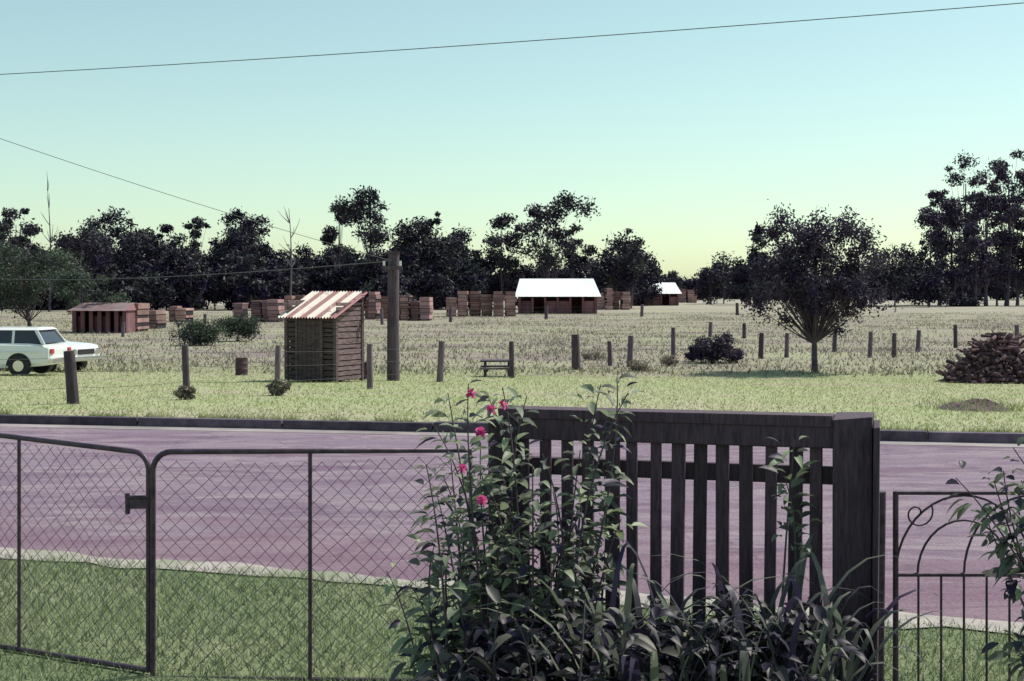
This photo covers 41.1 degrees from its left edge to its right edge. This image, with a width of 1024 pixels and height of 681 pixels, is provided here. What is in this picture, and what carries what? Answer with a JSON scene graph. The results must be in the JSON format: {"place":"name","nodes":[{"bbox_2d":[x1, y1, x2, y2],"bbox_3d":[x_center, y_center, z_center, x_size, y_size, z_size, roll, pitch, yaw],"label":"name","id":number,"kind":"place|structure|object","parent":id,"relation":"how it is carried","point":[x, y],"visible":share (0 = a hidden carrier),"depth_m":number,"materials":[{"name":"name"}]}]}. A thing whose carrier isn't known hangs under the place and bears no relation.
{"place":"outdoors","nodes":[
{"label":"outdoors","id":0,"kind":"place"},
{"bbox_2d":[0,426,1023,621],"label":"road","id":1,"kind":"structure","parent":0,"point":[919,467],"depth_m":11.74,"materials":[{"name":"asphalt"}]},
{"bbox_2d":[0,423,1023,446],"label":"gutter","id":2,"kind":"object","parent":1,"relation":"on","point":[440,433],"visible":0.62,"depth_m":17.87,"materials":[{"name":"concrete"}]},
{"bbox_2d":[0,294,1023,680],"bbox_3d":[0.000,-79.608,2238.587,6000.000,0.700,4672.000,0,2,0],"label":"ground","id":3,"kind":"structure","parent":0,"point":[722,306],"depth_m":29.78,"materials":[{"name":"green plant"}]},
{"bbox_2d":[0,222,14,276],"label":"leafy tree","id":4,"kind":"object","parent":3,"relation":"on","point":[5,251],"visible":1,"depth_m":84.61,"materials":[{"name":"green plant"}]},
{"bbox_2d":[0,206,41,312],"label":"gum tree","id":5,"kind":"object","parent":3,"relation":"on","point":[27,230],"visible":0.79,"depth_m":149.67,"materials":[{"name":"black plant"}]},
{"bbox_2d":[0,327,70,375],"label":"parked station wagon","id":6,"kind":"object","parent":3,"relation":"on","point":[29,348],"visible":0.9,"depth_m":36.04,"materials":[{"name":"paint"}]},
{"bbox_2d":[0,235,87,326],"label":"leafy tree","id":7,"kind":"object","parent":3,"relation":"on","point":[11,289],"visible":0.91,"depth_m":89.63,"materials":[{"name":"green plant"}]},
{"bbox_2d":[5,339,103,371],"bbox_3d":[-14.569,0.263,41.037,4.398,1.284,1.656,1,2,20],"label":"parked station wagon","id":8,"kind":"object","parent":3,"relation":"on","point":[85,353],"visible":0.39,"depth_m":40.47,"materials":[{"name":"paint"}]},
{"bbox_2d":[0,433,150,672],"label":"chain link gate","id":9,"kind":"structure","parent":3,"relation":"on","point":[134,501],"depth_m":6.76,"materials":[{"name":"metal"}]},
{"bbox_2d":[44,226,116,298],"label":"gum tree","id":10,"kind":"object","parent":3,"relation":"on","point":[64,243],"visible":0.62,"depth_m":159.19,"materials":[{"name":"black plant"}]},
{"bbox_2d":[42,263,135,326],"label":"leafy tree","id":11,"kind":"object","parent":3,"relation":"on","point":[69,286],"visible":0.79,"depth_m":80.95,"materials":[{"name":"green plant"}]},
{"bbox_2d":[67,303,136,332],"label":"red farm shed","id":12,"kind":"structure","parent":3,"relation":"on","point":[107,323],"depth_m":79.29,"materials":[{"name":"brown wood"}]},
{"bbox_2d":[76,206,155,285],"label":"gum tree","id":13,"kind":"object","parent":3,"relation":"on","point":[103,221],"visible":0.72,"depth_m":179.30,"materials":[{"name":"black plant"}]},
{"bbox_2d":[121,303,149,331],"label":"timber stack","id":14,"kind":"object","parent":3,"relation":"on","point":[141,313],"visible":0.48,"depth_m":81.79,"materials":[{"name":"brown wood"}]},
{"bbox_2d":[148,310,167,328],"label":"timber stack","id":15,"kind":"object","parent":3,"relation":"on","point":[156,317],"visible":0.75,"depth_m":87.49,"materials":[{"name":"brown wood"}]},
{"bbox_2d":[143,224,173,308],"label":"gum tree","id":16,"kind":"object","parent":3,"relation":"on","point":[166,228],"visible":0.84,"depth_m":184.16,"materials":[{"name":"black plant"}]},
{"bbox_2d":[169,306,193,321],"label":"timber stack","id":17,"kind":"object","parent":3,"relation":"on","point":[177,313],"visible":0.84,"depth_m":106.74,"materials":[{"name":"brown wood"}]},
{"bbox_2d":[173,385,196,399],"bbox_3d":[-5.637,0.978,23.505,0.322,0.490,0.441,2,3,44],"label":"dry bush","id":18,"kind":"object","parent":3,"relation":"on","point":[183,391],"visible":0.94,"depth_m":23.45,"materials":[{"name":"green plant"}]},
{"bbox_2d":[182,216,210,273],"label":"gum tree","id":19,"kind":"object","parent":3,"relation":"on","point":[197,224],"visible":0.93,"depth_m":179.80,"materials":[{"name":"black plant"}]},
{"bbox_2d":[168,315,234,345],"bbox_3d":[-13.928,-0.284,61.150,2.832,1.739,2.877,0,2,0],"label":"round shrub","id":20,"kind":"object","parent":3,"relation":"on","point":[194,332],"visible":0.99,"depth_m":60.78,"materials":[{"name":"green plant"}]},
{"bbox_2d":[210,312,265,340],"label":"round shrub","id":21,"kind":"object","parent":3,"relation":"on","point":[241,326],"visible":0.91,"depth_m":65.84,"materials":[{"name":"green plant"}]},
{"bbox_2d":[235,357,247,374],"bbox_3d":[-7.495,0.718,37.843,0.348,0.491,0.357,0,2,0],"label":"oil drum","id":22,"kind":"object","parent":3,"relation":"on","point":[241,365],"visible":0.97,"depth_m":37.70,"materials":[{"name":"brown metal"}]},
{"bbox_2d":[215,206,273,308],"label":"gum tree","id":23,"kind":"object","parent":3,"relation":"on","point":[235,238],"visible":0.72,"depth_m":184.20,"materials":[{"name":"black plant"}]},
{"bbox_2d":[232,299,284,321],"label":"timber stack","id":24,"kind":"object","parent":3,"relation":"on","point":[271,310],"visible":0.81,"depth_m":106.40,"materials":[{"name":"brown wood"}]},
{"bbox_2d":[265,378,292,395],"bbox_3d":[-4.333,0.954,25.327,0.542,0.547,0.446,0,2,0],"label":"dry bush","id":25,"kind":"object","parent":3,"relation":"on","point":[282,386],"visible":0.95,"depth_m":25.23,"materials":[{"name":"green plant"}]},
{"bbox_2d":[284,295,305,310],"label":"timber stack","id":26,"kind":"object","parent":3,"relation":"on","point":[296,297],"visible":0.09,"depth_m":118.02,"materials":[{"name":"brown wood"}]},
{"bbox_2d":[150,448,472,680],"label":"chain link gate","id":27,"kind":"structure","parent":3,"relation":"on","point":[163,453],"depth_m":6.47,"materials":[{"name":"metal"}]},
{"bbox_2d":[278,291,368,382],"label":"slab outhouse","id":28,"kind":"structure","parent":3,"relation":"on","point":[315,322],"depth_m":32.90,"materials":[{"name":"wood"}]},
{"bbox_2d":[320,202,349,271],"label":"gum tree","id":29,"kind":"object","parent":3,"relation":"on","point":[330,234],"visible":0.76,"depth_m":183.64,"materials":[{"name":"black plant"}]},
{"bbox_2d":[332,185,395,271],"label":"gum tree","id":30,"kind":"object","parent":3,"relation":"on","point":[356,211],"visible":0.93,"depth_m":178.39,"materials":[{"name":"green plant"}]},
{"bbox_2d":[364,361,366,379],"bbox_3d":[-3.747,0.769,35.010,0.322,0.454,0.330,0,2,0],"label":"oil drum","id":31,"kind":"object","parent":3,"relation":"on","point":[365,370],"visible":0.16,"depth_m":34.86,"materials":[{"name":"black metal"}]},
{"bbox_2d":[353,292,386,319],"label":"timber stack","id":32,"kind":"object","parent":3,"relation":"on","point":[373,304],"visible":0.61,"depth_m":116.68,"materials":[{"name":"brown wood"}]},
{"bbox_2d":[382,251,401,380],"bbox_3d":[-2.963,-0.502,33.975,0.500,3.416,0.424,0,2,0],"label":"timber pole","id":33,"kind":"object","parent":3,"relation":"on","point":[393,267],"visible":0.88,"depth_m":33.88,"materials":[{"name":"brown wood"}]},
{"bbox_2d":[0,261,390,279],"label":"overhead wire","id":34,"kind":"object","parent":33,"relation":"attached to","point":[204,274],"visible":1,"depth_m":44.39,"materials":[{"name":"black metal"}]},
{"bbox_2d":[0,138,391,260],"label":"overhead wire","id":35,"kind":"object","parent":33,"relation":"attached to","point":[184,199],"visible":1,"depth_m":29.00,"materials":[{"name":"black metal"}]},
{"bbox_2d":[0,328,788,403],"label":"post and wire fence","id":36,"kind":"object","parent":3,"relation":"on","point":[72,392],"visible":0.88,"depth_m":28.73,"materials":[{"name":"brown wood"}]},
{"bbox_2d":[399,295,432,320],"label":"timber stack","id":37,"kind":"object","parent":3,"relation":"on","point":[421,308],"visible":0.84,"depth_m":111.94,"materials":[{"name":"brown wood"}]},
{"bbox_2d":[386,216,447,273],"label":"gum tree","id":38,"kind":"object","parent":3,"relation":"on","point":[408,235],"visible":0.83,"depth_m":183.98,"materials":[{"name":"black plant"}]},
{"bbox_2d":[121,303,738,336],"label":"post and wire fence","id":39,"kind":"object","parent":3,"relation":"on","point":[450,316],"visible":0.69,"depth_m":106.50,"materials":[{"name":"brown wood"}]},
{"bbox_2d":[423,211,446,276],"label":"gum tree","id":40,"kind":"object","parent":3,"relation":"on","point":[437,220],"visible":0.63,"depth_m":183.77,"materials":[{"name":"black plant"}]},
{"bbox_2d":[429,236,477,306],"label":"gum tree","id":41,"kind":"object","parent":3,"relation":"on","point":[454,247],"visible":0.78,"depth_m":178.90,"materials":[{"name":"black plant"}]},
{"bbox_2d":[446,291,516,316],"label":"timber stack","id":42,"kind":"object","parent":3,"relation":"on","point":[497,300],"visible":0.9,"depth_m":129.13,"materials":[{"name":"brown wood"}]},
{"bbox_2d":[480,359,508,376],"bbox_3d":[-0.419,0.798,38.073,0.932,0.526,1.570,0,2,0],"label":"picnic table","id":43,"kind":"object","parent":3,"relation":"on","point":[485,366],"visible":0.67,"depth_m":37.70,"materials":[{"name":"grey wood"}]},
{"bbox_2d":[481,212,527,308],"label":"gum tree","id":44,"kind":"object","parent":3,"relation":"on","point":[505,264],"visible":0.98,"depth_m":181.78,"materials":[{"name":"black plant"}]},
{"bbox_2d":[0,221,1023,310],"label":"distant trees","id":45,"kind":"object","parent":3,"relation":"on","point":[910,281],"visible":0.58,"depth_m":181.50,"materials":[{"name":"green plant"}]},
{"bbox_2d":[0,414,1023,443],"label":"kerb","id":46,"kind":"structure","parent":3,"relation":"on","point":[946,436],"depth_m":18.10,"materials":[{"name":"concrete"}]},
{"bbox_2d":[0,547,1023,634],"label":"footpath","id":47,"kind":"structure","parent":3,"relation":"on","point":[976,623],"depth_m":8.83,"materials":[{"name":"grey concrete"}]},
{"bbox_2d":[509,190,600,278],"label":"gum tree","id":48,"kind":"object","parent":3,"relation":"on","point":[546,256],"visible":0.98,"depth_m":177.97,"materials":[{"name":"green plant"}]},
{"bbox_2d":[516,279,600,313],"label":"sawmill shed","id":49,"kind":"structure","parent":3,"relation":"on","point":[563,296],"depth_m":145.13,"materials":[{"name":"white metal"}]},
{"bbox_2d":[560,223,597,278],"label":"gum tree","id":50,"kind":"object","parent":3,"relation":"on","point":[574,262],"visible":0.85,"depth_m":189.02,"materials":[{"name":"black plant"}]},
{"bbox_2d":[370,373,821,680],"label":"flowering bush","id":51,"kind":"object","parent":3,"relation":"on","point":[474,582],"visible":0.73,"depth_m":5.28,"materials":[{"name":"green plant"}]},
{"bbox_2d":[580,351,612,359],"bbox_3d":[2.918,0.612,48.275,1.280,0.570,0.780,-1,2,-31],"label":"dry bush","id":52,"kind":"object","parent":3,"relation":"on","point":[588,355],"visible":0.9,"depth_m":48.08,"materials":[{"name":"green plant"}]},
{"bbox_2d":[597,288,630,309],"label":"timber stack","id":53,"kind":"object","parent":3,"relation":"on","point":[607,298],"visible":0.97,"depth_m":175.22,"materials":[{"name":"brown wood"}]},
{"bbox_2d":[603,228,650,308],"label":"gum tree","id":54,"kind":"object","parent":3,"relation":"on","point":[631,261],"visible":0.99,"depth_m":183.12,"materials":[{"name":"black plant"}]},
{"bbox_2d":[626,358,653,370],"bbox_3d":[3.858,0.828,41.710,0.860,0.610,1.101,-1,2,-25],"label":"dry bush","id":55,"kind":"object","parent":3,"relation":"on","point":[634,364],"visible":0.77,"depth_m":41.52,"materials":[{"name":"green plant"}]},
{"bbox_2d":[414,585,865,680],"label":"garden shrub","id":56,"kind":"object","parent":3,"relation":"on","point":[499,653],"visible":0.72,"depth_m":4.78,"materials":[{"name":"green plant"}]},
{"bbox_2d":[632,283,681,305],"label":"sawmill shed","id":57,"kind":"structure","parent":3,"relation":"on","point":[672,291],"depth_m":223.44,"materials":[{"name":"white metal"}]},
{"bbox_2d":[659,354,679,365],"bbox_3d":[5.195,0.735,44.531,0.788,0.588,0.783,0,2,0],"label":"dry bush","id":58,"kind":"object","parent":3,"relation":"on","point":[668,360],"visible":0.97,"depth_m":44.42,"materials":[{"name":"green plant"}]},
{"bbox_2d":[488,406,879,680],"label":"wooden picket fence","id":59,"kind":"object","parent":3,"relation":"on","point":[851,474],"visible":0.64,"depth_m":5.50,"materials":[{"name":"black wood"}]},
{"bbox_2d":[679,289,696,302],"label":"timber stack","id":60,"kind":"object","parent":3,"relation":"on","point":[686,296],"visible":0.78,"depth_m":273.38,"materials":[{"name":"brown wood"}]},
{"bbox_2d":[683,344,696,361],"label":"round shrub","id":61,"kind":"object","parent":3,"relation":"on","point":[688,356],"visible":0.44,"depth_m":47.09,"materials":[{"name":"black plant"}]},
{"bbox_2d":[455,533,952,680],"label":"strap leaf plant","id":62,"kind":"object","parent":3,"relation":"on","point":[851,668],"visible":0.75,"depth_m":4.90,"materials":[{"name":"green plant"}]},
{"bbox_2d":[690,331,738,363],"bbox_3d":[6.908,0.313,46.456,1.816,1.294,2.140,0,2,0],"label":"round shrub","id":63,"kind":"object","parent":3,"relation":"on","point":[710,350],"visible":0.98,"depth_m":45.90,"materials":[{"name":"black plant"}]},
{"bbox_2d":[719,344,746,362],"bbox_3d":[7.441,0.532,46.292,1.137,0.864,1.037,0,2,0],"label":"round shrub","id":64,"kind":"object","parent":3,"relation":"on","point":[740,356],"visible":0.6,"depth_m":46.18,"materials":[{"name":"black plant"}]},
{"bbox_2d":[741,199,902,372],"bbox_3d":[9.071,-1.522,40.794,4.796,5.375,4.132,-1,2,-16],"label":"paddock tree","id":65,"kind":"object","parent":3,"relation":"on","point":[812,294],"visible":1,"depth_m":40.24,"materials":[{"name":"green plant"}]},
{"bbox_2d":[708,322,1023,357],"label":"post and wire fence","id":66,"kind":"object","parent":3,"relation":"on","point":[895,342],"visible":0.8,"depth_m":54.46,"materials":[{"name":"brown wood"}]},
{"bbox_2d":[878,491,885,680],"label":"gate post","id":67,"kind":"object","parent":3,"relation":"on","point":[882,530],"visible":0.36,"depth_m":5.64,"materials":[{"name":"metal"}]},
{"bbox_2d":[893,491,1023,680],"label":"ornamental metal gate","id":68,"kind":"structure","parent":67,"relation":"attached to","point":[897,574],"depth_m":5.58,"materials":[{"name":"metal"}]},
{"bbox_2d":[915,211,951,305],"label":"gum tree","id":69,"kind":"object","parent":3,"relation":"on","point":[938,232],"visible":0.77,"depth_m":214.86,"materials":[{"name":"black plant"}]},
{"bbox_2d":[913,189,958,305],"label":"gum tree","id":70,"kind":"object","parent":3,"relation":"on","point":[948,206],"visible":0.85,"depth_m":218.33,"materials":[{"name":"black plant"}]},
{"bbox_2d":[920,205,979,304],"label":"gum tree","id":71,"kind":"object","parent":3,"relation":"on","point":[960,217],"visible":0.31,"depth_m":222.99,"materials":[{"name":"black plant"}]},
{"bbox_2d":[925,254,986,306],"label":"gum tree","id":72,"kind":"object","parent":3,"relation":"on","point":[964,282],"visible":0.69,"depth_m":211.20,"materials":[{"name":"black plant"}]},
{"bbox_2d":[899,395,1023,414],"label":"soil mound","id":73,"kind":"object","parent":3,"relation":"on","point":[985,404],"visible":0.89,"depth_m":21.63,"materials":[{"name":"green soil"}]},
{"bbox_2d":[938,149,992,301],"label":"gum tree","id":74,"kind":"object","parent":3,"relation":"on","point":[955,177],"visible":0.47,"depth_m":235.62,"materials":[{"name":"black plant"}]},
{"bbox_2d":[953,219,999,306],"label":"gum tree","id":75,"kind":"object","parent":3,"relation":"on","point":[973,229],"visible":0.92,"depth_m":210.84,"materials":[{"name":"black plant"}]},
{"bbox_2d":[935,329,1023,383],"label":"firewood pile","id":76,"kind":"object","parent":3,"relation":"on","point":[996,357],"visible":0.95,"depth_m":35.07,"materials":[{"name":"brown wood"}]},
{"bbox_2d":[944,437,1023,680],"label":"rose bush","id":77,"kind":"object","parent":3,"relation":"on","point":[1013,591],"visible":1,"depth_m":5.15,"materials":[{"name":"green plant"}]},
{"bbox_2d":[963,163,1012,305],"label":"gum tree","id":78,"kind":"object","parent":3,"relation":"on","point":[984,201],"visible":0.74,"depth_m":214.75,"materials":[{"name":"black plant"}]},
{"bbox_2d":[972,149,1023,305],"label":"gum tree","id":79,"kind":"object","parent":3,"relation":"on","point":[1010,209],"visible":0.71,"depth_m":218.34,"materials":[{"name":"green plant"}]},
{"bbox_2d":[974,228,1023,305],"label":"gum tree","id":80,"kind":"object","parent":3,"relation":"on","point":[1004,272],"visible":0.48,"depth_m":218.47,"materials":[{"name":"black plant"}]},
{"bbox_2d":[995,213,1023,305],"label":"gum tree","id":81,"kind":"object","parent":3,"relation":"on","point":[1017,285],"visible":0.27,"depth_m":223.58,"materials":[{"name":"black plant"}]},
{"bbox_2d":[1001,248,1023,296],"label":"gum tree","id":82,"kind":"object","parent":3,"relation":"on","point":[1021,272],"visible":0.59,"depth_m":221.39,"materials":[{"name":"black plant"}]},
{"bbox_2d":[1007,157,1023,265],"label":"gum tree","id":83,"kind":"object","parent":3,"relation":"on","point":[1013,189],"visible":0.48,"depth_m":223.22,"materials":[{"name":"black plant"}]},
{"bbox_2d":[0,362,1023,680],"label":"lawn grass","id":84,"kind":"structure","parent":0,"point":[296,628],"depth_m":8.39,"materials":[{"name":"green plant"}]},
{"bbox_2d":[0,312,1023,377],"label":"paddock grass","id":85,"kind":"structure","parent":0,"point":[405,368],"depth_m":57.72,"materials":[{"name":"plant"}]},
{"bbox_2d":[0,2,1023,74],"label":"overhead wire","id":86,"kind":"object","parent":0,"point":[530,40],"visible":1,"depth_m":22.01,"materials":[{"name":"black metal"}]},
{"bbox_2d":[0,0,1023,287],"label":"sky","id":87,"kind":"structure","parent":0,"point":[682,140],"materials":[{"name":"blue"}]}
]}

